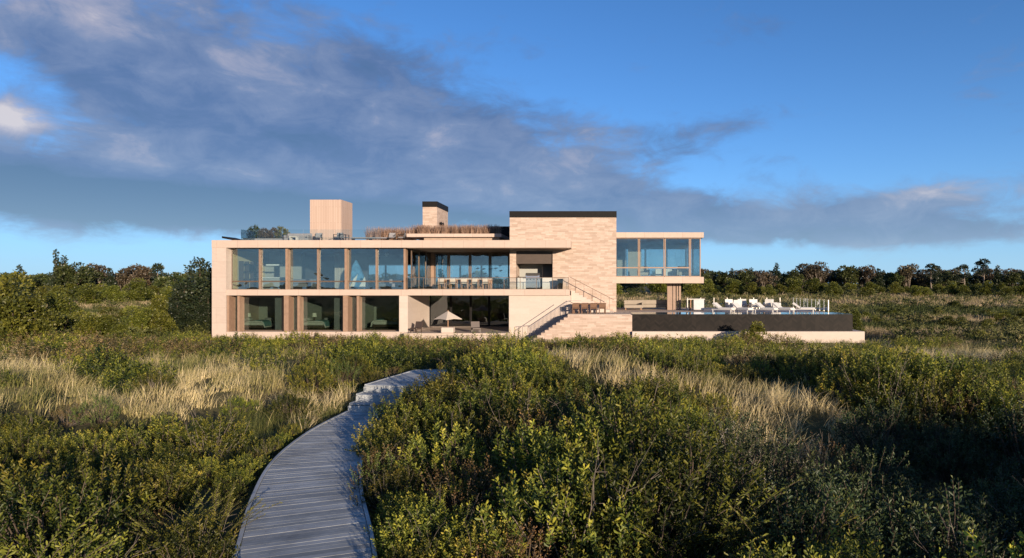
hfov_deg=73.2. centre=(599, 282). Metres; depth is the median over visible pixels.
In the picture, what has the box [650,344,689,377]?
bayberry shrub
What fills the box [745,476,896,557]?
dark shrub
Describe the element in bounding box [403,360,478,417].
bayberry shrub
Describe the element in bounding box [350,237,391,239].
roof bench
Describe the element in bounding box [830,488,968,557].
dark shrub
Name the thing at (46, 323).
juniper tree
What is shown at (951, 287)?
juniper tree
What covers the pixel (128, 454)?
bayberry shrub
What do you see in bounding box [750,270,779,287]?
bare tree
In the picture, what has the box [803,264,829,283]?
bare tree
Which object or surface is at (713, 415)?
groundsel bush
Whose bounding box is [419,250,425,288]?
window
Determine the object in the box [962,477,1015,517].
rusty shrub
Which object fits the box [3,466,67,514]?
bayberry shrub
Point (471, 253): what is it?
window
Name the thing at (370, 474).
bright shrub
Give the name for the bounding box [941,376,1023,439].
bayberry shrub
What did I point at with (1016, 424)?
dark shrub
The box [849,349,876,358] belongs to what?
bayberry shrub
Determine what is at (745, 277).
leafy tree
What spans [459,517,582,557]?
shrub
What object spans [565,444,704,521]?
arching shrub
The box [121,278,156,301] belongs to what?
juniper tree
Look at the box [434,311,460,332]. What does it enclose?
parasol
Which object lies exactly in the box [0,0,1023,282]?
sky
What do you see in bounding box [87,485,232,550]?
arching shrub
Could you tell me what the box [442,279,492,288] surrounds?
dining table
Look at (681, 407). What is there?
bright shrub
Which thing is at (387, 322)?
bed
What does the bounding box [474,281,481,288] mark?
dining chair
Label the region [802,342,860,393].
bayberry shrub
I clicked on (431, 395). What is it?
bayberry shrub
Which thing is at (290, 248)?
window
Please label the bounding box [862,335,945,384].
bayberry shrub
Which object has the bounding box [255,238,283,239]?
roof planter
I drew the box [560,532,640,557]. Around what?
bayberry shrub
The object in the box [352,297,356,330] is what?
window
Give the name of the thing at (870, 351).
bayberry shrub
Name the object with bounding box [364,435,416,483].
bayberry shrub
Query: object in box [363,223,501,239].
roof grass
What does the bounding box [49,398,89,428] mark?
rusty shrub
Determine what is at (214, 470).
bayberry shrub
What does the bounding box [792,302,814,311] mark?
sun lounger
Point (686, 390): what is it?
bayberry shrub
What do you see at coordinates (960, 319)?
juniper tree
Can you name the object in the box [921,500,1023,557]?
dark shrub
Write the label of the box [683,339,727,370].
bayberry shrub
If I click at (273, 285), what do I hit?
kitchen island
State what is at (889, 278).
leafy tree
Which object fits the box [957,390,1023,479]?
dark shrub
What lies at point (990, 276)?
bare tree
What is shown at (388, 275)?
leafy tree
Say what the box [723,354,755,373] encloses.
rusty shrub
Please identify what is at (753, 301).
club chair
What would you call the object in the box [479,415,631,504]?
bayberry shrub
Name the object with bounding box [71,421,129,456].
rusty shrub
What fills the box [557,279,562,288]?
planter pot
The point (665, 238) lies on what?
window
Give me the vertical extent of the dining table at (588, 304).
0.750 m
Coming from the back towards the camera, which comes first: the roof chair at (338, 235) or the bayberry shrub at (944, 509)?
the roof chair at (338, 235)
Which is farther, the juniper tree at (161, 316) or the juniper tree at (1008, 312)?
the juniper tree at (1008, 312)
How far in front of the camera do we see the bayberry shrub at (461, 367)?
17.51 m
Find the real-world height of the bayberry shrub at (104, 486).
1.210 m
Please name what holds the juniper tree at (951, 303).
on the ground at (814, 428)
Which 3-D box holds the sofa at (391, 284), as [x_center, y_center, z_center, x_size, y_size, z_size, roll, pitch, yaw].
[-17.024,0.068,56.610,2.400,0.780,0.860,0,0,0]
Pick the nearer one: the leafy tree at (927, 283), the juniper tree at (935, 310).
the juniper tree at (935, 310)
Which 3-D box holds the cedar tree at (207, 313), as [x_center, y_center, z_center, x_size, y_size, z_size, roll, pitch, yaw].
[-31.962,2.665,55.372,3.256,3.868,2.899,0,0,-17]
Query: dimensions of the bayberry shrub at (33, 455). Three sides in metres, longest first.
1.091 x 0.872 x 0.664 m
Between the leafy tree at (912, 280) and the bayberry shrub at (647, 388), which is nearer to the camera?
the bayberry shrub at (647, 388)
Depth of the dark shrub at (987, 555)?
7.18 m
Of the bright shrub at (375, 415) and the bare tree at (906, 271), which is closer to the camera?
the bright shrub at (375, 415)
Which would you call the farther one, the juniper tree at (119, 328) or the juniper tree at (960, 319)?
the juniper tree at (960, 319)
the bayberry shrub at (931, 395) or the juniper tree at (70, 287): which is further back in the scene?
the juniper tree at (70, 287)
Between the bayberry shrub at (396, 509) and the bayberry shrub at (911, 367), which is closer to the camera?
the bayberry shrub at (396, 509)
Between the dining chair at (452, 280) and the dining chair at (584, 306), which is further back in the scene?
the dining chair at (452, 280)
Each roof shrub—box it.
[248,225,260,236]
[256,227,268,237]
[267,227,281,237]
[274,225,289,237]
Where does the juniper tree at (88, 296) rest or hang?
on the ground at (814, 428)
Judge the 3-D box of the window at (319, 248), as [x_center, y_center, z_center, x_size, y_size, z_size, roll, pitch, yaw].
[-20.306,-1.070,51.990,2.147,3.120,0.120,0,0,0]
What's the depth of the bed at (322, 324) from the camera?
53.58 m
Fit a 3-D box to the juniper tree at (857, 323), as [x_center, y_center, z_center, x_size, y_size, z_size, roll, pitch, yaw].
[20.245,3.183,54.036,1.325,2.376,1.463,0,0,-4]
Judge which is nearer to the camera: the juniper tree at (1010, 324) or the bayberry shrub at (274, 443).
the bayberry shrub at (274, 443)
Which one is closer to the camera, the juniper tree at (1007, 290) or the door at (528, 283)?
the door at (528, 283)
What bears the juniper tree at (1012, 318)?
on the ground at (814, 428)
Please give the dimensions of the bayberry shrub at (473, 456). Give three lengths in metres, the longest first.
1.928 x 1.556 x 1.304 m
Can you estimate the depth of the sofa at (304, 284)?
56.05 m
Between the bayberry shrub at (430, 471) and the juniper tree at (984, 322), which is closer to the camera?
the bayberry shrub at (430, 471)
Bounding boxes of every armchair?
[265,317,274,327]
[324,317,333,328]
[637,266,649,275]
[676,266,688,275]
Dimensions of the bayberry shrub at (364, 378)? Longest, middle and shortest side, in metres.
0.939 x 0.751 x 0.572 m
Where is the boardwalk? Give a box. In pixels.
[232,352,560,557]
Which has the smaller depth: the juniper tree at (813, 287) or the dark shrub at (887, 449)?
the dark shrub at (887, 449)
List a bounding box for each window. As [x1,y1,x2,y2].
[232,248,258,288]
[244,297,282,330]
[261,248,284,288]
[290,248,316,281]
[303,297,342,330]
[319,248,344,288]
[349,248,374,281]
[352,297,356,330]
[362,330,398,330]
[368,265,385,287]
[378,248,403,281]
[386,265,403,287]
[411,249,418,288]
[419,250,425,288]
[426,251,430,288]
[430,295,450,325]
[435,252,448,287]
[449,252,469,287]
[451,295,470,325]
[470,252,489,287]
[471,295,488,325]
[489,295,508,325]
[490,252,508,287]
[616,238,638,276]
[639,238,663,276]
[645,248,664,275]
[665,238,689,276]
[667,248,685,265]
[686,242,691,275]
[690,238,700,276]
[692,239,699,275]
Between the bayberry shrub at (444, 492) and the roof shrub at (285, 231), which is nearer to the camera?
the bayberry shrub at (444, 492)
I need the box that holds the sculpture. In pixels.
[349,260,368,288]
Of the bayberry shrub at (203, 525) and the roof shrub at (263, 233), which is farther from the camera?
the roof shrub at (263, 233)
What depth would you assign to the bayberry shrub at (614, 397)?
12.12 m
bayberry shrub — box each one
[0,408,55,441]
[0,409,64,448]
[0,413,16,443]
[0,423,59,462]
[0,445,19,468]
[0,449,109,549]
[0,451,21,476]
[0,464,150,557]
[0,478,21,534]
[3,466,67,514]
[11,432,77,472]
[12,452,166,556]
[15,517,152,557]
[35,447,119,487]
[39,427,128,472]
[41,459,156,528]
[73,437,141,483]
[78,419,129,445]
[99,424,150,459]
[103,455,191,520]
[118,441,208,494]
[119,411,212,463]
[132,367,180,392]
[134,523,236,557]
[135,438,197,483]
[137,454,205,507]
[142,418,183,443]
[151,509,240,557]
[152,399,264,465]
[186,453,228,488]
[208,466,256,497]
[210,480,251,504]
[219,395,264,417]
[222,451,269,482]
[252,436,285,461]
[264,386,316,419]
[270,432,296,450]
[278,422,302,442]
[285,348,340,383]
[286,360,336,395]
[287,418,314,435]
[333,353,369,379]
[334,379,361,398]
[344,409,432,457]
[349,462,430,518]
[353,419,413,471]
[354,371,382,389]
[357,432,428,488]
[363,365,384,381]
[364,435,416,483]
[364,482,452,555]
[366,385,440,438]
[368,486,430,529]
[369,504,453,557]
[371,487,417,531]
[371,530,465,557]
[372,483,491,557]
[373,398,432,445]
[379,385,428,419]
[383,417,489,498]
[393,377,480,433]
[395,389,468,451]
[397,362,419,373]
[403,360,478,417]
[405,452,459,496]
[415,473,478,522]
[422,371,467,406]
[422,402,496,481]
[424,372,481,391]
[430,510,530,557]
[436,347,484,382]
[440,358,481,386]
[442,377,521,446]
[453,352,552,409]
[455,334,533,383]
[457,362,535,421]
[460,418,645,522]
[467,383,580,475]
[472,341,548,390]
[475,337,537,367]
[475,435,689,557]
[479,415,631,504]
[487,383,573,428]
[487,442,670,557]
[488,375,546,417]
[492,328,551,370]
[496,394,564,446]
[505,366,563,397]
[512,350,556,379]
[529,361,575,397]
[532,344,571,370]
[537,356,574,387]
[540,377,587,414]
[541,362,589,404]
[544,437,740,557]
[546,359,571,373]
[546,381,688,457]
[551,369,629,413]
[553,376,716,517]
[554,368,585,389]
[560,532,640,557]
[582,376,627,409]
[594,408,795,557]
[603,374,684,437]
[611,366,701,437]
[621,405,728,490]
[623,338,674,371]
[627,340,667,370]
[630,364,706,415]
[641,340,699,376]
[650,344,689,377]
[666,348,721,384]
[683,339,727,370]
[685,355,730,388]
[685,391,740,426]
[688,354,725,376]
[696,362,739,390]
[727,363,783,394]
[737,535,840,557]
[738,353,773,382]
[741,527,898,557]
[751,351,791,379]
[770,349,817,378]
[774,340,838,392]
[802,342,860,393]
[814,353,891,409]
[824,349,917,402]
[824,356,930,421]
[827,340,925,405]
[839,347,968,412]
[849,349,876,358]
[859,345,926,382]
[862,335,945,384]
[880,349,992,406]
[887,377,962,433]
[918,358,1018,418]
[923,497,970,519]
[924,369,1003,433]
[934,528,1023,557]
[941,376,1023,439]
[970,370,1023,439]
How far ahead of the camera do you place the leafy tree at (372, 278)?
150.25 m
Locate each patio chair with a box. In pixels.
[410,321,422,332]
[471,321,480,332]
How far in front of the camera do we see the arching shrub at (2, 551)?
6.75 m
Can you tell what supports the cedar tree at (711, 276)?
on the ground at (814, 428)
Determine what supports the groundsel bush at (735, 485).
on the ground at (814, 428)
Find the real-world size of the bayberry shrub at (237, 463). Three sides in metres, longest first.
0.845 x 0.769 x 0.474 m
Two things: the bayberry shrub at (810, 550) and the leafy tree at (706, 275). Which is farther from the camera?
the leafy tree at (706, 275)
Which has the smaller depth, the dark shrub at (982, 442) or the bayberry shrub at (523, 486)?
the bayberry shrub at (523, 486)
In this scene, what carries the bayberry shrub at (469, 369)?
on the ground at (814, 428)
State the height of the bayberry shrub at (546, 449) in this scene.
1.400 m
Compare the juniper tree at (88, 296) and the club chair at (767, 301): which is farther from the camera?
the juniper tree at (88, 296)
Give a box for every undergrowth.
[0,326,1023,396]
[0,329,1023,372]
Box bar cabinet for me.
[686,299,703,309]
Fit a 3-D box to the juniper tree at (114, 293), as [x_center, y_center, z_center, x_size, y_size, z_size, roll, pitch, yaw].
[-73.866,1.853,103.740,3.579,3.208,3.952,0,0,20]
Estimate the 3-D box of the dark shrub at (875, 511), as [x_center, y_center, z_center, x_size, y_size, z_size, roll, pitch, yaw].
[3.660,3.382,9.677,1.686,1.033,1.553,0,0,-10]
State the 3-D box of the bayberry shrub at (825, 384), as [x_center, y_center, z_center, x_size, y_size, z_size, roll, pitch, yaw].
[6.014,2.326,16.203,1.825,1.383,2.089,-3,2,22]
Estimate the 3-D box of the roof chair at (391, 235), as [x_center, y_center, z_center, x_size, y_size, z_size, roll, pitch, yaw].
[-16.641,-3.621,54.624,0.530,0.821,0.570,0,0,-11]
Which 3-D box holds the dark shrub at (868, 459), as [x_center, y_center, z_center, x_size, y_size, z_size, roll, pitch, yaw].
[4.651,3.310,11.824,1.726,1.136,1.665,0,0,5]
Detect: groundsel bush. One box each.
[661,419,759,501]
[690,400,751,445]
[695,444,769,538]
[702,402,783,488]
[714,464,811,538]
[751,423,848,491]
[775,431,854,499]
[782,462,851,498]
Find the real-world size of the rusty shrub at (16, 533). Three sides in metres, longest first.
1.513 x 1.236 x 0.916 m
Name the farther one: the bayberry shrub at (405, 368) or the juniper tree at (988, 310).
the juniper tree at (988, 310)
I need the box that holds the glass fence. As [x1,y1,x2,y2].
[687,298,828,311]
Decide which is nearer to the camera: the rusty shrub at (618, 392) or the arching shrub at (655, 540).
the arching shrub at (655, 540)
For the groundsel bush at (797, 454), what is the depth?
11.94 m
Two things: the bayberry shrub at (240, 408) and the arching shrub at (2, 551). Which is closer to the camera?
the arching shrub at (2, 551)
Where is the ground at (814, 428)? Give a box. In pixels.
[0,284,1023,557]
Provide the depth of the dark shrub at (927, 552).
7.53 m
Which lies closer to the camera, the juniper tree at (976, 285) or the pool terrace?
the pool terrace
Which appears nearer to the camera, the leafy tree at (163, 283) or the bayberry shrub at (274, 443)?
the bayberry shrub at (274, 443)
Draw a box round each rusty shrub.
[1,507,43,557]
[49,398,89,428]
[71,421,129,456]
[127,421,161,450]
[133,505,186,542]
[240,451,264,471]
[304,415,323,427]
[349,451,415,508]
[350,443,427,492]
[385,366,401,376]
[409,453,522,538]
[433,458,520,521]
[457,408,563,483]
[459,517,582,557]
[518,409,579,468]
[544,382,597,420]
[570,399,680,461]
[597,380,662,414]
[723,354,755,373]
[789,434,858,492]
[818,357,887,398]
[908,390,989,441]
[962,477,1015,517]
[974,378,1023,416]
[1000,536,1018,557]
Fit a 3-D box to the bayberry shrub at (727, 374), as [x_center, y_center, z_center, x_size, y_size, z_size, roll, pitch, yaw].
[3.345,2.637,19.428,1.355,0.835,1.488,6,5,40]
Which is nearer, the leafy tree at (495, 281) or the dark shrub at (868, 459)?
the dark shrub at (868, 459)
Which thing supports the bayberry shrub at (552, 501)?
on the ground at (814, 428)
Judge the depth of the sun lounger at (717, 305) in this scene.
52.36 m
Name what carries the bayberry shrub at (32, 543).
on the ground at (814, 428)
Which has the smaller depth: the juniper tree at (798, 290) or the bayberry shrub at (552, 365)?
the bayberry shrub at (552, 365)
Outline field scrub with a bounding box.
[29,285,1023,346]
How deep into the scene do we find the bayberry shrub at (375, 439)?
12.26 m
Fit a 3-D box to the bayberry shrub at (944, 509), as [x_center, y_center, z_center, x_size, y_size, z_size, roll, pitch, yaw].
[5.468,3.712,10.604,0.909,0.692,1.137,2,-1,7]
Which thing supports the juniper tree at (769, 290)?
on the ground at (814, 428)
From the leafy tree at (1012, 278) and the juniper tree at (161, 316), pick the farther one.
the leafy tree at (1012, 278)
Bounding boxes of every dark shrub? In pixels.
[694,406,760,468]
[700,420,828,507]
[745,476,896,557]
[751,456,898,556]
[752,480,924,557]
[809,486,908,555]
[820,394,923,466]
[822,460,947,531]
[825,444,919,501]
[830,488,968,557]
[841,466,971,556]
[846,429,929,484]
[864,475,1011,557]
[878,389,944,439]
[880,498,983,557]
[883,473,946,509]
[895,413,983,473]
[911,515,1010,557]
[912,543,990,557]
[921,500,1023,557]
[934,414,1000,468]
[937,466,1023,543]
[944,490,1023,557]
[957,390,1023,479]
[978,480,1023,556]
[979,477,1023,551]
[987,396,1023,457]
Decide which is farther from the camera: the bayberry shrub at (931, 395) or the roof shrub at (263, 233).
the roof shrub at (263, 233)
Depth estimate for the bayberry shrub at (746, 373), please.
18.49 m
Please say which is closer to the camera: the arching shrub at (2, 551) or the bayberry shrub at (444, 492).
the arching shrub at (2, 551)
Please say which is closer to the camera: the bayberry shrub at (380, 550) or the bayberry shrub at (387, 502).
the bayberry shrub at (380, 550)
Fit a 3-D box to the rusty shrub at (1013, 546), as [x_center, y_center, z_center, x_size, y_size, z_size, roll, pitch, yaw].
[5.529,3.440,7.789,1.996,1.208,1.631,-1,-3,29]
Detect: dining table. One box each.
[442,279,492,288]
[572,303,605,313]
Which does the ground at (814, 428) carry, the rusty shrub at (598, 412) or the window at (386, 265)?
the rusty shrub at (598, 412)
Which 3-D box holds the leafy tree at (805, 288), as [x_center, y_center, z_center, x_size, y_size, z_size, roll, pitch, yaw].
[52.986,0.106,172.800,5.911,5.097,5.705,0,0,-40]
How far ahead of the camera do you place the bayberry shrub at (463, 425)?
12.12 m
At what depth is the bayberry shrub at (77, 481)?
9.61 m
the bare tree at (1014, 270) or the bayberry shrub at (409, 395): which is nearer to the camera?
the bayberry shrub at (409, 395)
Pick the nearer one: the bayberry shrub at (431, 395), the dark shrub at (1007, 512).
the dark shrub at (1007, 512)
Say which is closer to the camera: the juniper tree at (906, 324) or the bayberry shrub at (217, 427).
the bayberry shrub at (217, 427)
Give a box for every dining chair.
[438,278,446,288]
[450,278,457,288]
[461,278,467,288]
[471,278,478,288]
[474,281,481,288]
[482,278,489,288]
[572,304,578,313]
[581,304,587,313]
[590,304,596,313]
[599,304,605,313]
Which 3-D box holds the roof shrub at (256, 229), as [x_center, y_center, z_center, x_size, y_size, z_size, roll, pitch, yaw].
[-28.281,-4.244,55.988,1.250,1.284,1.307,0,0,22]
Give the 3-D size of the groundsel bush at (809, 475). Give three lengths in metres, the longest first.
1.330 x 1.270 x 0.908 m
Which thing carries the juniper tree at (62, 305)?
on the ground at (814, 428)
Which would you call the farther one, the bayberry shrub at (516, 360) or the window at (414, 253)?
the window at (414, 253)
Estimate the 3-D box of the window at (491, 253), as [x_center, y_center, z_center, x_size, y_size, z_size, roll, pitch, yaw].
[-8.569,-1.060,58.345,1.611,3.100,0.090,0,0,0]
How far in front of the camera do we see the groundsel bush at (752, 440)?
11.60 m
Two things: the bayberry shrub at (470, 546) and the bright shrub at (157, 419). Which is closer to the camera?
the bayberry shrub at (470, 546)
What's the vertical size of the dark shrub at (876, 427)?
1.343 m
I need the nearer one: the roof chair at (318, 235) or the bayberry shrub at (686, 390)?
the bayberry shrub at (686, 390)
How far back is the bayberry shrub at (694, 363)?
18.81 m
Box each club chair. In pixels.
[724,299,735,308]
[730,300,741,307]
[738,299,746,306]
[749,299,759,308]
[763,299,773,306]
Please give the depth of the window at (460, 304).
57.83 m
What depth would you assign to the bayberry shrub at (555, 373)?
16.96 m
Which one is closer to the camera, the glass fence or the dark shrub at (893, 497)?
the dark shrub at (893, 497)
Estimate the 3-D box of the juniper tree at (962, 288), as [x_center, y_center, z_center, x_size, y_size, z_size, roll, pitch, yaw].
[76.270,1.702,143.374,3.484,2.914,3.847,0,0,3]
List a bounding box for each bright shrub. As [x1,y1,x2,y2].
[69,388,121,425]
[141,410,173,432]
[323,358,362,385]
[347,448,425,508]
[361,393,430,435]
[435,378,502,438]
[478,423,536,492]
[530,372,609,444]
[551,396,621,436]
[648,393,709,434]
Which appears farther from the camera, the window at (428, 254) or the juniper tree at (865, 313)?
the juniper tree at (865, 313)
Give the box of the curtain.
[334,253,344,287]
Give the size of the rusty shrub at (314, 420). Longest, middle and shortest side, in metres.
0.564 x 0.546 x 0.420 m
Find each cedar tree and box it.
[11,264,31,299]
[46,249,65,295]
[59,255,77,286]
[101,268,117,288]
[162,301,201,334]
[165,256,211,332]
[167,283,202,330]
[189,293,211,335]
[436,269,445,286]
[708,271,717,285]
[724,268,735,288]
[768,262,784,292]
[828,272,838,285]
[872,268,886,291]
[968,273,982,289]
[991,265,1002,291]
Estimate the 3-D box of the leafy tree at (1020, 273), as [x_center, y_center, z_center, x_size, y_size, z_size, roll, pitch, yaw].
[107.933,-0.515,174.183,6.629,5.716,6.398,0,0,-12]
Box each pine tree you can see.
[148,263,170,293]
[925,263,942,288]
[952,264,970,284]
[971,258,990,286]
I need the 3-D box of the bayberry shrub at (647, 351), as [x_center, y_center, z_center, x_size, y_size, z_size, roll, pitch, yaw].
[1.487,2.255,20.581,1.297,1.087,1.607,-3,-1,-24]
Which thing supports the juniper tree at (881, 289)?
on the ground at (814, 428)
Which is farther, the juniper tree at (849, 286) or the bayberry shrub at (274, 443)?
the juniper tree at (849, 286)
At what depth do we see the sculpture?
54.88 m
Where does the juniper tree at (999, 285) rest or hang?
on the ground at (814, 428)
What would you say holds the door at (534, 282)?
in the grill
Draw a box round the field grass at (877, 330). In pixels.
[2,291,1023,352]
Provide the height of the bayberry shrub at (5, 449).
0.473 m
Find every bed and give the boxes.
[236,314,274,328]
[304,317,333,328]
[370,314,398,327]
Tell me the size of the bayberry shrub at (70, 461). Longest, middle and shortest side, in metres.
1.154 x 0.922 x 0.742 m
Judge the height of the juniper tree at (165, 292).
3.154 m
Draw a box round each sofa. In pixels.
[284,233,311,239]
[293,279,315,288]
[379,279,409,288]
[624,300,642,309]
[634,300,666,308]
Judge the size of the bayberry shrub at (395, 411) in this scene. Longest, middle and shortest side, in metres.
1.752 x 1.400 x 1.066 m
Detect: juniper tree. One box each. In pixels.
[0,270,40,344]
[18,288,65,340]
[31,285,51,299]
[41,284,71,303]
[44,290,81,332]
[63,283,80,299]
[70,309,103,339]
[74,283,102,305]
[93,314,121,336]
[95,283,107,299]
[96,306,117,315]
[99,285,129,302]
[107,323,130,339]
[112,309,131,319]
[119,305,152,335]
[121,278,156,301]
[142,293,179,335]
[145,285,162,299]
[158,286,174,304]
[472,271,488,286]
[616,283,622,294]
[647,271,666,293]
[678,283,688,292]
[683,283,703,296]
[699,279,721,295]
[722,277,742,294]
[724,282,743,295]
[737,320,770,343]
[743,282,762,295]
[762,284,778,296]
[773,284,786,293]
[784,278,802,292]
[792,288,803,294]
[802,278,825,295]
[823,281,842,295]
[844,283,856,292]
[851,309,864,331]
[859,281,879,296]
[860,311,871,317]
[868,315,883,323]
[874,307,888,314]
[876,286,885,293]
[887,282,904,294]
[902,321,916,327]
[908,285,924,297]
[920,287,933,296]
[932,284,945,292]
[932,307,942,313]
[932,315,959,325]
[943,281,960,296]
[944,301,962,308]
[955,284,972,295]
[956,316,968,326]
[968,283,982,293]
[974,280,999,295]
[978,318,998,328]
[979,309,992,313]
[987,312,1006,321]
[991,282,1006,293]
[997,310,1015,318]
[998,286,1013,296]
[999,322,1019,328]
[1001,316,1022,326]
[1013,309,1023,319]
[1014,281,1023,296]
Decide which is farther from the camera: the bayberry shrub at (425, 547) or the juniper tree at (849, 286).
the juniper tree at (849, 286)
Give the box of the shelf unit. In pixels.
[239,261,258,288]
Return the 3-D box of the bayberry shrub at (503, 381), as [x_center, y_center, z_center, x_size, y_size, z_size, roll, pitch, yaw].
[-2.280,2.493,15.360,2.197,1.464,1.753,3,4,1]
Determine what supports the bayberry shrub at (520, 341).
on the ground at (814, 428)
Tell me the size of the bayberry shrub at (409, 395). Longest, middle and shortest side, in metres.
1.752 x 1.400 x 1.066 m
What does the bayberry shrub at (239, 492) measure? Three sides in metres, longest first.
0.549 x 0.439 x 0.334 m
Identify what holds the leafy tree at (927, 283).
on the ground at (814, 428)
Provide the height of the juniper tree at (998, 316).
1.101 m
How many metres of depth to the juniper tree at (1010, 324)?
56.95 m
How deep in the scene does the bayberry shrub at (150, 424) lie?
15.04 m
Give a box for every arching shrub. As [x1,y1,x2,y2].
[0,503,163,557]
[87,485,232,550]
[140,479,282,550]
[173,497,241,534]
[204,493,248,518]
[363,419,463,458]
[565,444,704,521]
[590,452,805,557]
[599,488,812,557]
[694,487,911,557]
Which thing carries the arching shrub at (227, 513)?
on the ground at (814, 428)
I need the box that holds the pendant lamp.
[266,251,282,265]
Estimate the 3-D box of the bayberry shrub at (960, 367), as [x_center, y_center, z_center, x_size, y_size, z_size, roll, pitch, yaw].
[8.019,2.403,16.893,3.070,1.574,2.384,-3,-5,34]
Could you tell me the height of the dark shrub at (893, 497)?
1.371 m
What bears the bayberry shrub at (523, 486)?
on the ground at (814, 428)
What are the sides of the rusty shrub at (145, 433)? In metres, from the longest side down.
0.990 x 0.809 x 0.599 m
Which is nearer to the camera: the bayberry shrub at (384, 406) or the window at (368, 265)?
the bayberry shrub at (384, 406)
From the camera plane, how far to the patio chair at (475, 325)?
51.13 m
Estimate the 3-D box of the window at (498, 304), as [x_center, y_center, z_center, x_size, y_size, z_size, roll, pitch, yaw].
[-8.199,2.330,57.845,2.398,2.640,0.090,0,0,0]
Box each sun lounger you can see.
[711,302,735,312]
[731,302,753,312]
[754,302,778,311]
[772,302,795,312]
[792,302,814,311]
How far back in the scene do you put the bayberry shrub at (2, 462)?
11.66 m
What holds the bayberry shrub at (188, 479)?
on the ground at (814, 428)
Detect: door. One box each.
[526,281,531,286]
[533,281,539,286]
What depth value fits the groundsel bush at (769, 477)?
9.91 m
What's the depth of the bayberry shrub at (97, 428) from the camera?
14.36 m
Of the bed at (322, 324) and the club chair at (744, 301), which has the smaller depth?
the bed at (322, 324)
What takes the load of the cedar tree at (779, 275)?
on the ground at (814, 428)
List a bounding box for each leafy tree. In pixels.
[26,276,45,295]
[32,272,53,284]
[52,262,94,297]
[77,265,105,287]
[133,268,160,289]
[154,272,186,290]
[369,274,384,286]
[380,273,397,278]
[387,273,410,286]
[450,278,464,286]
[461,274,473,286]
[476,274,505,286]
[618,283,630,291]
[622,283,645,291]
[703,273,716,280]
[706,270,722,286]
[716,271,738,290]
[737,270,757,290]
[760,270,777,287]
[783,270,805,288]
[801,277,819,292]
[830,265,861,290]
[882,272,913,287]
[883,272,904,290]
[921,278,934,289]
[933,271,960,289]
[954,273,971,289]
[1000,271,1022,292]
[1015,270,1023,285]
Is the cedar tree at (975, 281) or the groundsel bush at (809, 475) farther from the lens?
the cedar tree at (975, 281)
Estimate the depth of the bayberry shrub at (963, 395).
14.78 m
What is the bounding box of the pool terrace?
[517,300,864,342]
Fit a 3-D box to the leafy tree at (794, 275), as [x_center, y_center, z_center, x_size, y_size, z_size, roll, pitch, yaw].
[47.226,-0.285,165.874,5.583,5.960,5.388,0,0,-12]
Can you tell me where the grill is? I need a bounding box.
[525,273,540,288]
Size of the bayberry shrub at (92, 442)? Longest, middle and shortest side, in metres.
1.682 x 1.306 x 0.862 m
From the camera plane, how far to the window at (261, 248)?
51.96 m
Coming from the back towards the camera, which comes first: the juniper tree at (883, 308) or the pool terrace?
the juniper tree at (883, 308)
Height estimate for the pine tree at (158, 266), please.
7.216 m
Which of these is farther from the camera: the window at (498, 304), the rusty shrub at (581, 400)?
the window at (498, 304)
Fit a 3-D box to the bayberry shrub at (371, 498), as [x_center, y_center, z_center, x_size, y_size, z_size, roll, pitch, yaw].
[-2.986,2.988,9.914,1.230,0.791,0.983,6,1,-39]
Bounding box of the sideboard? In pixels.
[655,269,677,275]
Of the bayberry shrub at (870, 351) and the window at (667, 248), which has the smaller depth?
the bayberry shrub at (870, 351)
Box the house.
[212,200,703,341]
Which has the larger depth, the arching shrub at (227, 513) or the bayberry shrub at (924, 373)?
the bayberry shrub at (924, 373)
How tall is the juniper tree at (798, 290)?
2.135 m
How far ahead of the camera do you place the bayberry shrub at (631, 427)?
10.38 m
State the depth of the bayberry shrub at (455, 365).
18.57 m
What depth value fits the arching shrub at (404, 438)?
12.41 m
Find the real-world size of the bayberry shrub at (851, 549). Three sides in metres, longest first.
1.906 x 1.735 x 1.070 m
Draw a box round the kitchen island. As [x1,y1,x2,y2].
[255,277,293,288]
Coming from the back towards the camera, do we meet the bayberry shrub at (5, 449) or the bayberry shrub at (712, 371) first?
the bayberry shrub at (712, 371)
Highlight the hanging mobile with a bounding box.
[472,255,504,273]
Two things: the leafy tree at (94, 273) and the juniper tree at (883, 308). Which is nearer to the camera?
the juniper tree at (883, 308)
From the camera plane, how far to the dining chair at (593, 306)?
49.63 m
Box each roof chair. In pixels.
[315,233,322,239]
[333,233,342,239]
[388,233,395,239]
[397,233,405,239]
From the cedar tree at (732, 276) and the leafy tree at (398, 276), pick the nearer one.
the leafy tree at (398, 276)
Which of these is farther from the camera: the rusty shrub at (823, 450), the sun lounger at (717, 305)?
the sun lounger at (717, 305)
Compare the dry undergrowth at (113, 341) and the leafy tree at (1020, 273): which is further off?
the leafy tree at (1020, 273)
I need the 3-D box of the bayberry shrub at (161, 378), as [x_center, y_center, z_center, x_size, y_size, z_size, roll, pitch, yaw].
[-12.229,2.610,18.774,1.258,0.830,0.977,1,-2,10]
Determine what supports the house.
on the ground at (814, 428)
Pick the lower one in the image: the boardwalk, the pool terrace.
the boardwalk
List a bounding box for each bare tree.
[85,262,115,285]
[113,268,141,289]
[125,263,154,287]
[701,268,710,274]
[733,269,747,284]
[749,270,772,286]
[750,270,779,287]
[790,261,828,291]
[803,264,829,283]
[852,265,876,286]
[892,263,918,286]
[912,268,942,288]
[942,268,958,282]
[980,268,1010,282]
[1005,268,1023,283]
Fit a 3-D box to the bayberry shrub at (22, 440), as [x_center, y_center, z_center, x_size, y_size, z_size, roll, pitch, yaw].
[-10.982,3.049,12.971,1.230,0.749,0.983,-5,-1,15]

